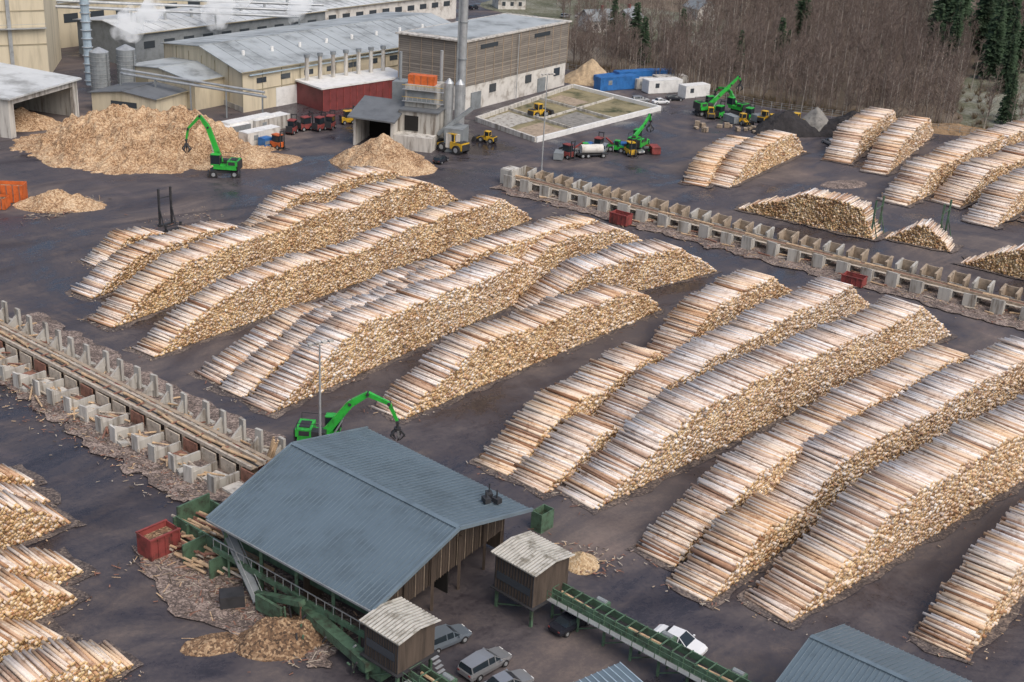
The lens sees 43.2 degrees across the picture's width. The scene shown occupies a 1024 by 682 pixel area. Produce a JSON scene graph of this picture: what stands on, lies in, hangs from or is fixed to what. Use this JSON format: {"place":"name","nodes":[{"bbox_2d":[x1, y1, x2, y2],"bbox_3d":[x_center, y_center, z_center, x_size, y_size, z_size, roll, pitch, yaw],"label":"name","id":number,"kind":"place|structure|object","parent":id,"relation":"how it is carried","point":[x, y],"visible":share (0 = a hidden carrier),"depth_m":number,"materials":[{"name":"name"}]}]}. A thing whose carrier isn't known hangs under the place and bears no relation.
{"place":"outdoors","nodes":[
{"label":"outdoors","id":0,"kind":"place"},
{"bbox_2d":[0,0,61,71],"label":"walls","id":1,"kind":"structure","parent":0,"point":[48,57],"depth_m":312.15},
{"bbox_2d":[0,0,1023,681],"bbox_3d":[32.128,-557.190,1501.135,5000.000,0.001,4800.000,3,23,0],"label":"ground","id":2,"kind":"structure","parent":0,"point":[42,270],"depth_m":155.07,"materials":[{"name":"asphalt"}]},
{"bbox_2d":[0,181,27,202],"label":"orange skip","id":3,"kind":"object","parent":2,"relation":"on","point":[16,191],"visible":0.79,"depth_m":224.19,"materials":[{"name":"paint"}]},
{"bbox_2d":[0,463,34,485],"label":"log pile","id":4,"kind":"object","parent":2,"relation":"on","point":[9,475],"visible":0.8,"depth_m":135.56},
{"bbox_2d":[0,481,50,504],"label":"log pile","id":5,"kind":"object","parent":2,"relation":"on","point":[27,492],"visible":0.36,"depth_m":132.99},
{"bbox_2d":[0,618,62,662],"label":"log pile","id":6,"kind":"object","parent":2,"relation":"on","point":[20,635],"visible":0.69,"depth_m":110.17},
{"bbox_2d":[0,489,70,549],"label":"log pile","id":7,"kind":"object","parent":2,"relation":"on","point":[22,519],"visible":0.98,"depth_m":126.27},
{"bbox_2d":[14,107,60,131],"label":"bark pile","id":8,"kind":"object","parent":2,"relation":"on","point":[26,120],"visible":0.52,"depth_m":271.27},
{"bbox_2d":[0,568,76,621],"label":"log pile","id":9,"kind":"object","parent":2,"relation":"on","point":[28,598],"visible":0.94,"depth_m":114.32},
{"bbox_2d":[0,62,81,138],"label":"bark storage shed","id":10,"kind":"structure","parent":2,"relation":"on","point":[38,90],"depth_m":276.78,"materials":[{"name":"concrete"}]},
{"bbox_2d":[0,544,83,584],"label":"log pile","id":11,"kind":"object","parent":2,"relation":"on","point":[55,567],"visible":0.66,"depth_m":119.44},
{"bbox_2d":[12,189,106,213],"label":"wood scrap pile","id":12,"kind":"object","parent":2,"relation":"on","point":[55,200],"visible":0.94,"depth_m":222.71,"materials":[{"name":"brown wood"}]},
{"bbox_2d":[0,636,133,681],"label":"log pile","id":13,"kind":"object","parent":2,"relation":"on","point":[58,660],"visible":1,"depth_m":106.04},
{"bbox_2d":[79,0,92,84],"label":"chimney","id":14,"kind":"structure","parent":2,"relation":"on","point":[86,29],"depth_m":307.11,"materials":[{"name":"metal"}]},
{"bbox_2d":[89,47,110,90],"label":"storage tank","id":15,"kind":"object","parent":2,"relation":"on","point":[99,64],"visible":0.86,"depth_m":299.59,"materials":[{"name":"metal"}]},
{"bbox_2d":[81,226,164,265],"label":"log pile","id":16,"kind":"object","parent":2,"relation":"on","point":[115,240],"visible":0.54,"depth_m":201.31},
{"bbox_2d":[116,44,135,83],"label":"storage tank","id":17,"kind":"object","parent":2,"relation":"on","point":[125,56],"visible":0.63,"depth_m":301.32,"materials":[{"name":"metal"}]},
{"bbox_2d":[91,92,187,111],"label":"walls","id":18,"kind":"structure","parent":2,"relation":"on","point":[101,101],"depth_m":286.87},
{"bbox_2d":[87,81,187,100],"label":"roof","id":19,"kind":"structure","parent":18,"relation":"on","point":[148,90],"depth_m":289.33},
{"bbox_2d":[0,300,285,494],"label":"log sorting line","id":20,"kind":"object","parent":2,"relation":"on","point":[251,460],"visible":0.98,"depth_m":151.53,"materials":[{"name":"concrete"}]},
{"bbox_2d":[9,104,281,174],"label":"bark pile","id":21,"kind":"object","parent":2,"relation":"on","point":[114,139],"visible":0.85,"depth_m":253.69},
{"bbox_2d":[57,0,244,47],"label":"sawmill hall","id":22,"kind":"structure","parent":2,"relation":"on","point":[68,30],"depth_m":353.77,"materials":[{"name":"beige metal"}]},
{"bbox_2d":[70,220,238,298],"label":"log pile","id":23,"kind":"object","parent":2,"relation":"on","point":[113,271],"visible":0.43,"depth_m":192.84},
{"bbox_2d":[135,519,180,561],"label":"red waste container","id":24,"kind":"object","parent":2,"relation":"on","point":[155,540],"visible":1,"depth_m":125.25,"materials":[{"name":"metal"}]},
{"bbox_2d":[135,66,223,109],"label":"walls","id":25,"kind":"structure","parent":2,"relation":"on","point":[203,98],"depth_m":296.13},
{"bbox_2d":[133,57,223,82],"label":"roof","id":26,"kind":"structure","parent":25,"relation":"on","point":[188,69],"depth_m":299.73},
{"bbox_2d":[119,68,266,117],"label":"pipe bridge","id":27,"kind":"structure","parent":2,"relation":"on","point":[193,84],"depth_m":288.58,"materials":[{"name":"metal"}]},
{"bbox_2d":[72,0,328,63],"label":"kiln hall","id":28,"kind":"structure","parent":2,"relation":"on","point":[144,34],"depth_m":342.70,"materials":[{"name":"grey paint"}]},
{"bbox_2d":[55,0,323,34],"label":"roof pipeline","id":29,"kind":"object","parent":28,"relation":"on","point":[198,6],"visible":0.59,"depth_m":342.49,"materials":[{"name":"metal"}]},
{"bbox_2d":[140,493,274,579],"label":"log infeed deck","id":30,"kind":"structure","parent":2,"relation":"on","point":[198,532],"depth_m":126.03,"materials":[{"name":"metal"}]},
{"bbox_2d":[180,632,237,656],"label":"bark pile","id":31,"kind":"object","parent":2,"relation":"on","point":[213,644],"visible":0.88,"depth_m":112.76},
{"bbox_2d":[182,114,242,177],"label":"green log handler","id":32,"kind":"object","parent":2,"relation":"on","point":[233,166],"visible":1,"depth_m":244.72,"materials":[{"name":"metal"}]},
{"bbox_2d":[239,124,279,145],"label":"storage container","id":33,"kind":"object","parent":2,"relation":"on","point":[251,135],"visible":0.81,"depth_m":267.72,"materials":[{"name":"white paint"}]},
{"bbox_2d":[223,145,301,168],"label":"bark pile","id":34,"kind":"object","parent":2,"relation":"on","point":[251,157],"visible":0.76,"depth_m":255.34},
{"bbox_2d":[253,111,289,128],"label":"storage container","id":35,"kind":"object","parent":2,"relation":"on","point":[280,118],"visible":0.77,"depth_m":280.12,"materials":[{"name":"metal"}]},
{"bbox_2d":[87,176,457,327],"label":"log pile","id":36,"kind":"object","parent":2,"relation":"on","point":[169,279],"visible":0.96,"depth_m":199.02,"materials":[{"name":"wood"}]},
{"bbox_2d":[235,615,327,661],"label":"bark pile","id":37,"kind":"object","parent":2,"relation":"on","point":[268,639],"visible":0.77,"depth_m":112.95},
{"bbox_2d":[160,12,449,112],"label":"warehouse","id":38,"kind":"structure","parent":2,"relation":"on","point":[270,62],"depth_m":313.11,"materials":[{"name":"metal"}]},
{"bbox_2d":[276,84,296,106],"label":"door","id":39,"kind":"structure","parent":38,"relation":"in","point":[285,95],"depth_m":303.10,"materials":[{"name":"white paint"}]},
{"bbox_2d":[242,165,401,226],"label":"log pile","id":40,"kind":"object","parent":2,"relation":"on","point":[329,187],"visible":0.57,"depth_m":228.21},
{"bbox_2d":[132,194,531,356],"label":"log pile","id":41,"kind":"object","parent":2,"relation":"on","point":[253,294],"visible":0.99,"depth_m":191.23,"materials":[{"name":"wood"}]},
{"bbox_2d":[219,264,455,397],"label":"log pile","id":42,"kind":"object","parent":2,"relation":"on","point":[245,377],"visible":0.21,"depth_m":166.81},
{"bbox_2d":[296,79,394,111],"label":"walls","id":43,"kind":"structure","parent":2,"relation":"on","point":[325,100],"depth_m":303.10,"materials":[{"name":"red metal"}]},
{"bbox_2d":[295,67,398,89],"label":"roof","id":44,"kind":"structure","parent":43,"relation":"on","point":[338,80],"depth_m":307.64,"materials":[{"name":"white paint"}]},
{"bbox_2d":[304,45,385,80],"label":"exhaust stacks","id":45,"kind":"object","parent":44,"relation":"on","point":[346,52],"visible":1,"depth_m":309.53,"materials":[{"name":"metal"}]},
{"bbox_2d":[293,391,404,440],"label":"green log handler","id":46,"kind":"object","parent":2,"relation":"on","point":[305,429],"visible":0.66,"depth_m":145.40,"materials":[{"name":"metal"}]},
{"bbox_2d":[205,426,532,681],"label":"infeed shed","id":47,"kind":"structure","parent":2,"relation":"on","point":[365,520],"depth_m":119.87,"materials":[{"name":"paint"}]},
{"bbox_2d":[303,0,455,19],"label":"planing hall","id":48,"kind":"structure","parent":2,"relation":"on","point":[445,9],"depth_m":404.89,"materials":[{"name":"beige metal"}]},
{"bbox_2d":[329,133,437,176],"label":"wood chip pile","id":49,"kind":"object","parent":2,"relation":"on","point":[384,151],"visible":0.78,"depth_m":255.88,"materials":[{"name":"brown wood"}]},
{"bbox_2d":[242,252,547,412],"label":"log pile","id":50,"kind":"object","parent":2,"relation":"on","point":[379,331],"visible":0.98,"depth_m":171.45,"materials":[{"name":"wood"}]},
{"bbox_2d":[194,214,598,384],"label":"log pile","id":51,"kind":"object","parent":2,"relation":"on","point":[517,242],"visible":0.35,"depth_m":188.07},
{"bbox_2d":[353,111,443,152],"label":"walls","id":52,"kind":"structure","parent":2,"relation":"on","point":[413,131],"depth_m":272.39,"materials":[{"name":"concrete"}]},
{"bbox_2d":[347,95,444,123],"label":"roof","id":53,"kind":"structure","parent":52,"relation":"on","point":[377,109],"depth_m":272.83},
{"bbox_2d":[359,597,444,681],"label":"control cabin","id":54,"kind":"object","parent":2,"relation":"on","point":[399,636],"visible":0.98,"depth_m":107.76,"materials":[{"name":"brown wood"}]},
{"bbox_2d":[402,662,457,681],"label":"log conveyor","id":55,"kind":"object","parent":2,"relation":"on","point":[425,674],"visible":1,"depth_m":107.32,"materials":[{"name":"metal"}]},
{"bbox_2d":[392,50,473,152],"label":"machinery","id":56,"kind":"object","parent":2,"relation":"on","point":[422,90],"visible":0.95,"depth_m":273.37,"materials":[{"name":"metal"}]},
{"bbox_2d":[434,624,471,654],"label":"parked car","id":57,"kind":"object","parent":2,"relation":"on","point":[446,635],"visible":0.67,"depth_m":114.50,"materials":[{"name":"grey metal"}]},
{"bbox_2d":[456,0,468,123],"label":"steel chimney","id":58,"kind":"object","parent":2,"relation":"on","point":[463,21],"visible":0.7,"depth_m":280.89,"materials":[{"name":"grey paint"}]},
{"bbox_2d":[399,23,568,109],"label":"walls","id":59,"kind":"structure","parent":2,"relation":"on","point":[505,81],"depth_m":314.01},
{"bbox_2d":[395,13,571,42],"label":"roof","id":60,"kind":"structure","parent":59,"relation":"on","point":[490,26],"depth_m":318.28,"materials":[{"name":"metal"}]},
{"bbox_2d":[398,24,568,86],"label":"battens","id":61,"kind":"object","parent":59,"relation":"on","point":[485,55],"visible":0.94,"depth_m":310.22,"materials":[{"name":"brown wood"}]},
{"bbox_2d":[457,647,511,681],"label":"parked car","id":62,"kind":"object","parent":2,"relation":"on","point":[478,665],"visible":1,"depth_m":110.90,"materials":[{"name":"silver metal"}]},
{"bbox_2d":[485,669,533,681],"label":"parked car","id":63,"kind":"object","parent":2,"relation":"on","point":[517,675],"visible":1,"depth_m":109.50,"materials":[{"name":"silver metal"}]},
{"bbox_2d":[0,135,1023,681],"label":"bark litter","id":64,"kind":"object","parent":2,"relation":"on","point":[176,601],"visible":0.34,"depth_m":145.68,"materials":[{"name":"wood"}]},
{"bbox_2d":[371,282,661,418],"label":"log pile","id":65,"kind":"object","parent":2,"relation":"on","point":[469,359],"visible":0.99,"depth_m":169.01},
{"bbox_2d":[490,531,574,627],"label":"control cabin","id":66,"kind":"object","parent":2,"relation":"on","point":[531,568],"visible":0.91,"depth_m":118.23,"materials":[{"name":"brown wood"}]},
{"bbox_2d":[530,504,553,533],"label":"green steel bin","id":67,"kind":"object","parent":2,"relation":"on","point":[542,517],"visible":0.94,"depth_m":133.50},
{"bbox_2d":[509,412,624,492],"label":"log pile","id":68,"kind":"object","parent":2,"relation":"on","point":[560,453],"visible":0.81,"depth_m":145.75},
{"bbox_2d":[475,84,660,141],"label":"concrete foundation pit","id":69,"kind":"object","parent":2,"relation":"on","point":[576,108],"visible":1,"depth_m":309.50,"materials":[{"name":"grey concrete"}]},
{"bbox_2d":[473,342,663,474],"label":"log pile","id":70,"kind":"object","parent":2,"relation":"on","point":[534,422],"visible":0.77,"depth_m":152.76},
{"bbox_2d":[548,611,589,637],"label":"parked car","id":71,"kind":"object","parent":2,"relation":"on","point":[564,624],"visible":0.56,"depth_m":117.26,"materials":[{"name":"black metal"}]},
{"bbox_2d":[520,221,641,271],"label":"log pile","id":72,"kind":"object","parent":2,"relation":"on","point":[548,252],"visible":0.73,"depth_m":208.05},
{"bbox_2d":[568,551,599,574],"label":"sawdust pile","id":73,"kind":"object","parent":2,"relation":"on","point":[579,561],"visible":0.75,"depth_m":127.56,"materials":[{"name":"brown wood"}]},
{"bbox_2d":[564,59,606,85],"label":"sand pile","id":74,"kind":"object","parent":2,"relation":"on","point":[585,73],"visible":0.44,"depth_m":343.94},
{"bbox_2d":[576,662,642,681],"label":"lean to shed","id":75,"kind":"object","parent":2,"relation":"on","point":[619,672],"visible":1,"depth_m":104.08,"materials":[{"name":"paint"}]},
{"bbox_2d":[512,238,716,309],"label":"log pile","id":76,"kind":"object","parent":2,"relation":"on","point":[645,264],"visible":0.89,"depth_m":198.16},
{"bbox_2d":[594,73,638,90],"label":"shipping container","id":77,"kind":"object","parent":2,"relation":"on","point":[613,82],"visible":1,"depth_m":338.06,"materials":[{"name":"metal"}]},
{"bbox_2d":[547,582,750,681],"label":"log conveyor","id":78,"kind":"object","parent":2,"relation":"on","point":[664,647],"visible":1,"depth_m":113.27,"materials":[{"name":"metal"}]},
{"bbox_2d":[642,77,682,93],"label":"site office container","id":79,"kind":"object","parent":2,"relation":"on","point":[660,85],"visible":0.95,"depth_m":337.77,"materials":[{"name":"metal"}]},
{"bbox_2d":[654,624,707,655],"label":"parked car","id":80,"kind":"object","parent":2,"relation":"on","point":[686,638],"visible":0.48,"depth_m":115.80,"materials":[{"name":"white metal"}]},
{"bbox_2d":[678,82,709,98],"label":"site office container","id":81,"kind":"object","parent":2,"relation":"on","point":[692,90],"visible":0.97,"depth_m":334.62,"materials":[{"name":"metal"}]},
{"bbox_2d":[681,134,749,186],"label":"log pile","id":82,"kind":"object","parent":2,"relation":"on","point":[705,164],"visible":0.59,"depth_m":262.45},
{"bbox_2d":[692,75,742,116],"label":"green log handler","id":83,"kind":"object","parent":2,"relation":"on","point":[700,107],"visible":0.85,"depth_m":316.20,"materials":[{"name":"metal"}]},
{"bbox_2d":[645,268,791,356],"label":"log pile","id":84,"kind":"object","parent":2,"relation":"on","point":[722,300],"visible":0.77,"depth_m":183.56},
{"bbox_2d":[591,276,869,428],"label":"log pile","id":85,"kind":"object","parent":2,"relation":"on","point":[820,300],"visible":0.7,"depth_m":171.17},
{"bbox_2d":[665,492,822,600],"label":"log pile","id":86,"kind":"object","parent":2,"relation":"on","point":[751,533],"visible":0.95,"depth_m":128.36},
{"bbox_2d":[557,295,950,509],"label":"log pile","id":87,"kind":"object","parent":2,"relation":"on","point":[667,431],"visible":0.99,"depth_m":155.68,"materials":[{"name":"wood"}]},
{"bbox_2d":[711,129,806,186],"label":"log pile","id":88,"kind":"object","parent":2,"relation":"on","point":[747,158],"visible":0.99,"depth_m":267.72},
{"bbox_2d":[500,165,1023,320],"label":"log sorting line","id":89,"kind":"object","parent":2,"relation":"on","point":[644,208],"visible":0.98,"depth_m":223.31,"materials":[{"name":"concrete"}]},
{"bbox_2d":[750,109,821,137],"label":"soil pile","id":90,"kind":"object","parent":2,"relation":"on","point":[790,121],"visible":0.66,"depth_m":301.96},
{"bbox_2d":[636,342,969,566],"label":"log pile","id":91,"kind":"object","parent":2,"relation":"on","point":[761,463],"visible":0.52,"depth_m":140.34,"materials":[{"name":"wood"}]},
{"bbox_2d":[738,188,882,239],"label":"log pile","id":92,"kind":"object","parent":2,"relation":"on","point":[838,211],"visible":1,"depth_m":235.18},
{"bbox_2d":[822,106,897,163],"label":"log pile","id":93,"kind":"object","parent":2,"relation":"on","point":[855,136],"visible":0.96,"depth_m":288.00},
{"bbox_2d":[744,389,1023,622],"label":"log pile","id":94,"kind":"object","parent":2,"relation":"on","point":[883,513],"visible":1,"depth_m":131.80,"materials":[{"name":"wood"}]},
{"bbox_2d":[767,335,1023,514],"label":"log pile","id":95,"kind":"object","parent":2,"relation":"on","point":[825,470],"visible":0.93,"depth_m":150.16,"materials":[{"name":"wood"}]},
{"bbox_2d":[860,115,933,174],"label":"log pile","id":96,"kind":"object","parent":2,"relation":"on","point":[898,142],"visible":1,"depth_m":283.19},
{"bbox_2d":[885,218,954,251],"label":"log pile","id":97,"kind":"object","parent":2,"relation":"on","point":[927,233],"visible":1,"depth_m":229.16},
{"bbox_2d":[877,129,1004,205],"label":"log pile","id":98,"kind":"object","parent":2,"relation":"on","point":[920,177],"visible":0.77,"depth_m":262.97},
{"bbox_2d":[908,500,1023,660],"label":"log pile","id":99,"kind":"object","parent":2,"relation":"on","point":[979,596],"visible":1,"depth_m":122.14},
{"bbox_2d":[930,141,1023,206],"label":"log pile","id":100,"kind":"object","parent":2,"relation":"on","point":[965,183],"visible":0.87,"depth_m":260.21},
{"bbox_2d":[961,243,1023,278],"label":"log pile","id":101,"kind":"object","parent":2,"relation":"on","point":[1008,260],"visible":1,"depth_m":217.12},
{"bbox_2d":[962,166,1023,226],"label":"log pile","id":102,"kind":"object","parent":2,"relation":"on","point":[1001,201],"visible":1,"depth_m":248.01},
{"bbox_2d":[983,118,1023,151],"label":"log pile","id":103,"kind":"object","parent":2,"relation":"on","point":[1012,131],"visible":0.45,"depth_m":292.57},
{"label":"walls","id":104,"kind":"object","parent":2,"relation":"on","visible":0},
{"bbox_2d":[776,624,971,681],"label":"roof","id":105,"kind":"structure","parent":104,"relation":"on","point":[843,653],"depth_m":105.70,"materials":[{"name":"paint"}]},
{"bbox_2d":[480,0,1023,128],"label":"frosty grass field","id":106,"kind":"structure","parent":0,"point":[547,8],"depth_m":424.94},
{"bbox_2d":[971,9,1006,79],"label":"spruce tree","id":107,"kind":"object","parent":106,"relation":"on","point":[992,60],"visible":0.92,"depth_m":377.24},
{"bbox_2d":[993,34,1017,91],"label":"spruce tree","id":108,"kind":"object","parent":106,"relation":"on","point":[1008,56],"visible":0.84,"depth_m":360.77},
{"bbox_2d":[994,70,1017,123],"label":"spruce tree","id":109,"kind":"object","parent":106,"relation":"on","point":[1010,92],"visible":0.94,"depth_m":323.92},
{"bbox_2d":[996,7,1020,75],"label":"spruce tree","id":110,"kind":"object","parent":106,"relation":"on","point":[1015,25],"visible":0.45,"depth_m":382.85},
{"bbox_2d":[565,0,983,123],"bbox_3d":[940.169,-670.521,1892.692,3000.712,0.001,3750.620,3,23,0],"label":"forest ground","id":111,"kind":"structure","parent":0,"point":[839,103],"depth_m":358.40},
{"bbox_2d":[557,0,1023,128],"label":"bare birch forest","id":112,"kind":"object","parent":111,"relation":"on","point":[869,38],"visible":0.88,"depth_m":364.37,"materials":[{"name":"plant"}]},
{"bbox_2d":[969,0,998,53],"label":"spruce tree","id":113,"kind":"object","parent":111,"relation":"on","point":[983,14],"visible":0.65,"depth_m":417.87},
{"bbox_2d":[896,119,984,135],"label":"embankment","id":114,"kind":"structure","parent":0,"point":[942,130],"depth_m":312.51,"materials":[{"name":"soil"}]},
{"bbox_2d":[567,58,1023,128],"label":"scrub bushes","id":115,"kind":"object","parent":114,"relation":"on","point":[973,115],"visible":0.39,"depth_m":334.45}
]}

